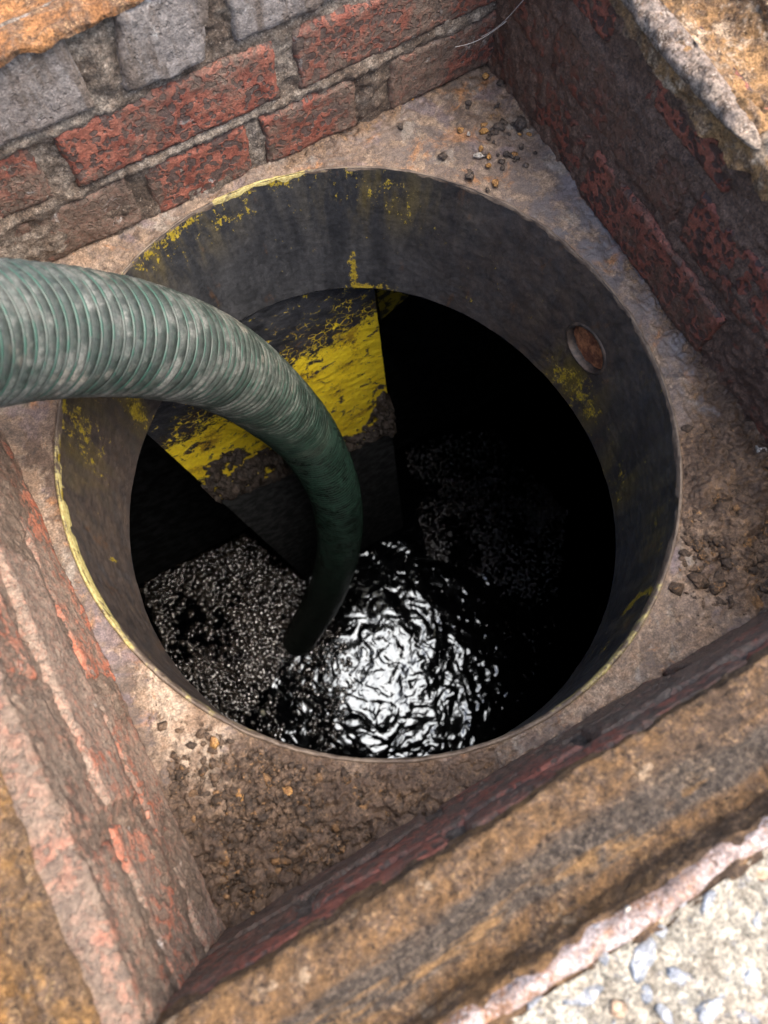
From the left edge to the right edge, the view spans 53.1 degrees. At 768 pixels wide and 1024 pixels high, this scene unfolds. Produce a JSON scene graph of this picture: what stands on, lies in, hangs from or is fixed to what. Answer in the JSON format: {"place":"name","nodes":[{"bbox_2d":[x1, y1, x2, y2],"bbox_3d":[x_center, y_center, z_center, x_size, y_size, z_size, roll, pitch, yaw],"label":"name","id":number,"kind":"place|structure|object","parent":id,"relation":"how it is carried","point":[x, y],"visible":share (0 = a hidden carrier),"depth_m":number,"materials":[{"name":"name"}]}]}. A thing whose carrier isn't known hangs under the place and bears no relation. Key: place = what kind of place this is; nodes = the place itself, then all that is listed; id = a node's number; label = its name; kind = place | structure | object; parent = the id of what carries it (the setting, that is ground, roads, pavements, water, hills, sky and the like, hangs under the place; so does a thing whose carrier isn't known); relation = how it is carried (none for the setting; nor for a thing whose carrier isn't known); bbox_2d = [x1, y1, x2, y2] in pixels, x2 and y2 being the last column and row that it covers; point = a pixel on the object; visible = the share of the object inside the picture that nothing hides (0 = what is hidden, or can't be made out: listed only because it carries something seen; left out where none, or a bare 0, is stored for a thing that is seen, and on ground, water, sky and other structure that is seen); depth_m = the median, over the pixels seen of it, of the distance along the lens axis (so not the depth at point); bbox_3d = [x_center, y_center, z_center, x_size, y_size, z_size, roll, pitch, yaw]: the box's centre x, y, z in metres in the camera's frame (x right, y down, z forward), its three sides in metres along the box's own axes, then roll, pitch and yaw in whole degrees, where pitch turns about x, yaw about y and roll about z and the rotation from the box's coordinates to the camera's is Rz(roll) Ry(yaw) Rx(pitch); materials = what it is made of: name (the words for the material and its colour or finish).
{"place":"outdoors","nodes":[
{"label":"outdoors","id":0,"kind":"place"},
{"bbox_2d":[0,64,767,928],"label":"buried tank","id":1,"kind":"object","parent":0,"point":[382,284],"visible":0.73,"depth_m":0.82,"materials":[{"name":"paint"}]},
{"bbox_2d":[0,428,225,1023],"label":"brick wall","id":2,"kind":"structure","parent":1,"relation":"on","point":[142,927],"depth_m":0.52,"materials":[{"name":"red brick"}]},
{"bbox_2d":[0,258,362,655],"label":"suction hose","id":3,"kind":"object","parent":1,"relation":"attached to","point":[70,331],"visible":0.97,"depth_m":0.69,"materials":[{"name":"plastic"}]},
{"bbox_2d":[210,736,219,748],"bbox_3d":[-0.145,0.197,0.656,0.008,0.004,0.010,-28,77,-7],"label":"rust flake","id":4,"kind":"object","parent":1,"relation":"on","point":[214,743],"visible":1,"depth_m":0.66,"materials":[{"name":"orange metal"}]},
{"bbox_2d":[0,0,496,261],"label":"brick wall","id":5,"kind":"structure","parent":1,"relation":"on","point":[122,122],"depth_m":0.71,"materials":[{"name":"red brick"}]},
{"bbox_2d":[456,2,521,46],"bbox_3d":[0.103,-0.484,0.752,0.059,0.067,0.021,13,75,3],"label":"cobweb","id":6,"kind":"object","parent":5,"relation":"attached to","point":[492,30],"visible":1,"depth_m":0.77,"materials":[{"name":"grey"}]},
{"bbox_2d":[148,700,492,909],"bbox_3d":[-0.057,0.195,0.658,0.268,0.016,0.190,-28,77,-7],"label":"rust scale","id":7,"kind":"object","parent":1,"relation":"on","point":[252,812],"visible":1,"depth_m":0.64,"materials":[{"name":"brown metal"}]},
{"bbox_2d":[236,789,243,801],"bbox_3d":[-0.120,0.236,0.645,0.011,0.004,0.011,41,78,10],"label":"rust flake","id":8,"kind":"object","parent":7,"relation":"on","point":[238,794],"visible":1,"depth_m":0.64,"materials":[{"name":"orange metal"}]},
{"bbox_2d":[282,785,292,795],"bbox_3d":[-0.081,0.234,0.646,0.007,0.004,0.009,-28,77,-7],"label":"rust flake","id":9,"kind":"object","parent":7,"relation":"on","point":[287,790],"visible":1,"depth_m":0.65,"materials":[{"name":"orange metal"}]},
{"bbox_2d":[138,373,615,757],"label":"oily water","id":10,"kind":"structure","parent":1,"relation":"in","point":[534,424],"depth_m":2.48,"materials":[{"name":"black liquid"}]},
{"bbox_2d":[140,430,568,753],"bbox_3d":[0.007,0.314,2.472,1.387,0.010,0.940,-28,77,-7],"label":"foam","id":11,"kind":"object","parent":10,"relation":"on","point":[247,674],"visible":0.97,"depth_m":2.48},
{"bbox_2d":[398,122,402,129],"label":"stone chip","id":12,"kind":"object","parent":1,"relation":"on","point":[400,125],"visible":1,"depth_m":0.82,"materials":[{"name":"grey stone"}]},
{"bbox_2d":[438,152,447,159],"bbox_3d":[0.062,-0.378,0.814,0.010,0.006,0.009,-28,77,-7],"label":"stone chip","id":13,"kind":"object","parent":1,"relation":"on","point":[443,155],"visible":1,"depth_m":0.81,"materials":[{"name":"grey stone"}]},
{"bbox_2d":[457,127,463,133],"bbox_3d":[0.083,-0.411,0.825,0.008,0.005,0.007,-28,77,-7],"label":"stone chip","id":14,"kind":"object","parent":1,"relation":"on","point":[460,130],"visible":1,"depth_m":0.82,"materials":[{"name":"orange stone"}]},
{"bbox_2d":[162,608,767,1011],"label":"brick wall","id":15,"kind":"structure","parent":1,"relation":"on","point":[322,895],"depth_m":0.53,"materials":[{"name":"red brick"}]},
{"bbox_2d":[465,100,471,105],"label":"stone chip","id":16,"kind":"object","parent":1,"relation":"on","point":[468,102],"visible":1,"depth_m":0.83,"materials":[{"name":"grey stone"}]},
{"bbox_2d":[465,169,473,179],"bbox_3d":[0.090,-0.354,0.808,0.010,0.009,0.012,13,75,4],"label":"stone chip","id":17,"kind":"object","parent":1,"relation":"on","point":[469,175],"visible":1,"depth_m":0.80,"materials":[{"name":"grey stone"}]},
{"bbox_2d":[473,152,483,158],"bbox_3d":[0.100,-0.378,0.816,0.011,0.007,0.008,-28,77,-7],"label":"stone chip","id":18,"kind":"object","parent":1,"relation":"on","point":[479,155],"visible":1,"depth_m":0.81,"materials":[{"name":"white stone"}]},
{"bbox_2d":[479,128,488,134],"bbox_3d":[0.107,-0.409,0.824,0.011,0.006,0.007,-28,77,-7],"label":"rust flake","id":19,"kind":"object","parent":1,"relation":"on","point":[483,130],"visible":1,"depth_m":0.82,"materials":[{"name":"orange metal"}]},
{"bbox_2d":[482,73,488,79],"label":"stone chip","id":20,"kind":"object","parent":1,"relation":"on","point":[485,75],"visible":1,"depth_m":0.84,"materials":[{"name":"orange stone"}]},
{"bbox_2d":[492,179,498,187],"bbox_3d":[0.117,-0.345,0.807,0.010,0.005,0.010,-28,77,-7],"label":"stone chip","id":21,"kind":"object","parent":1,"relation":"on","point":[495,182],"visible":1,"depth_m":0.81,"materials":[{"name":"orange stone"}]},
{"bbox_2d":[493,122,505,130],"bbox_3d":[0.124,-0.414,0.824,0.014,0.007,0.009,10,75,3],"label":"stone chip","id":22,"kind":"object","parent":1,"relation":"on","point":[500,126],"visible":1,"depth_m":0.82,"materials":[{"name":"grey stone"}]},
{"bbox_2d":[496,79,503,85],"bbox_3d":[0.128,-0.469,0.840,0.009,0.006,0.009,18,76,5],"label":"stone chip","id":23,"kind":"object","parent":1,"relation":"on","point":[500,82],"visible":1,"depth_m":0.84,"materials":[{"name":"grey stone"}]},
{"bbox_2d":[499,118,507,125],"bbox_3d":[0.128,-0.417,0.827,0.011,0.004,0.011,29,77,8],"label":"rust flake","id":24,"kind":"object","parent":1,"relation":"on","point":[504,121],"visible":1,"depth_m":0.83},
{"bbox_2d":[503,151,509,155],"bbox_3d":[0.131,-0.381,0.816,0.008,0.005,0.008,-28,77,-7],"label":"rust flake","id":25,"kind":"object","parent":1,"relation":"on","point":[506,153],"visible":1,"depth_m":0.81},
{"bbox_2d":[514,115,526,130],"bbox_3d":[0.145,-0.417,0.823,0.014,0.011,0.019,-28,77,-7],"label":"stone chip","id":26,"kind":"object","parent":1,"relation":"on","point":[520,123],"visible":1,"depth_m":0.82,"materials":[{"name":"grey stone"}]},
{"bbox_2d":[486,0,767,449],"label":"brick wall","id":27,"kind":"structure","parent":1,"relation":"on","point":[676,205],"depth_m":0.70,"materials":[{"name":"red brick"}]},
{"bbox_2d":[669,421,767,628],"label":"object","id":28,"kind":"object","parent":1,"relation":"on","point":[699,579],"visible":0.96,"depth_m":0.70,"materials":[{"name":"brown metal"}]},
{"bbox_2d":[755,445,767,452],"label":"stone chip","id":29,"kind":"object","parent":1,"relation":"on","point":[757,448],"visible":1,"depth_m":0.72,"materials":[{"name":"grey stone"}]},
{"bbox_2d":[508,849,767,1023],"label":"ground","id":30,"kind":"structure","parent":0,"point":[705,961],"depth_m":0.40,"materials":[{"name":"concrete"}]},
{"bbox_2d":[0,0,767,1023],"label":"access cover frame","id":31,"kind":"object","parent":30,"relation":"on","point":[664,814],"visible":1,"depth_m":0.43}
]}

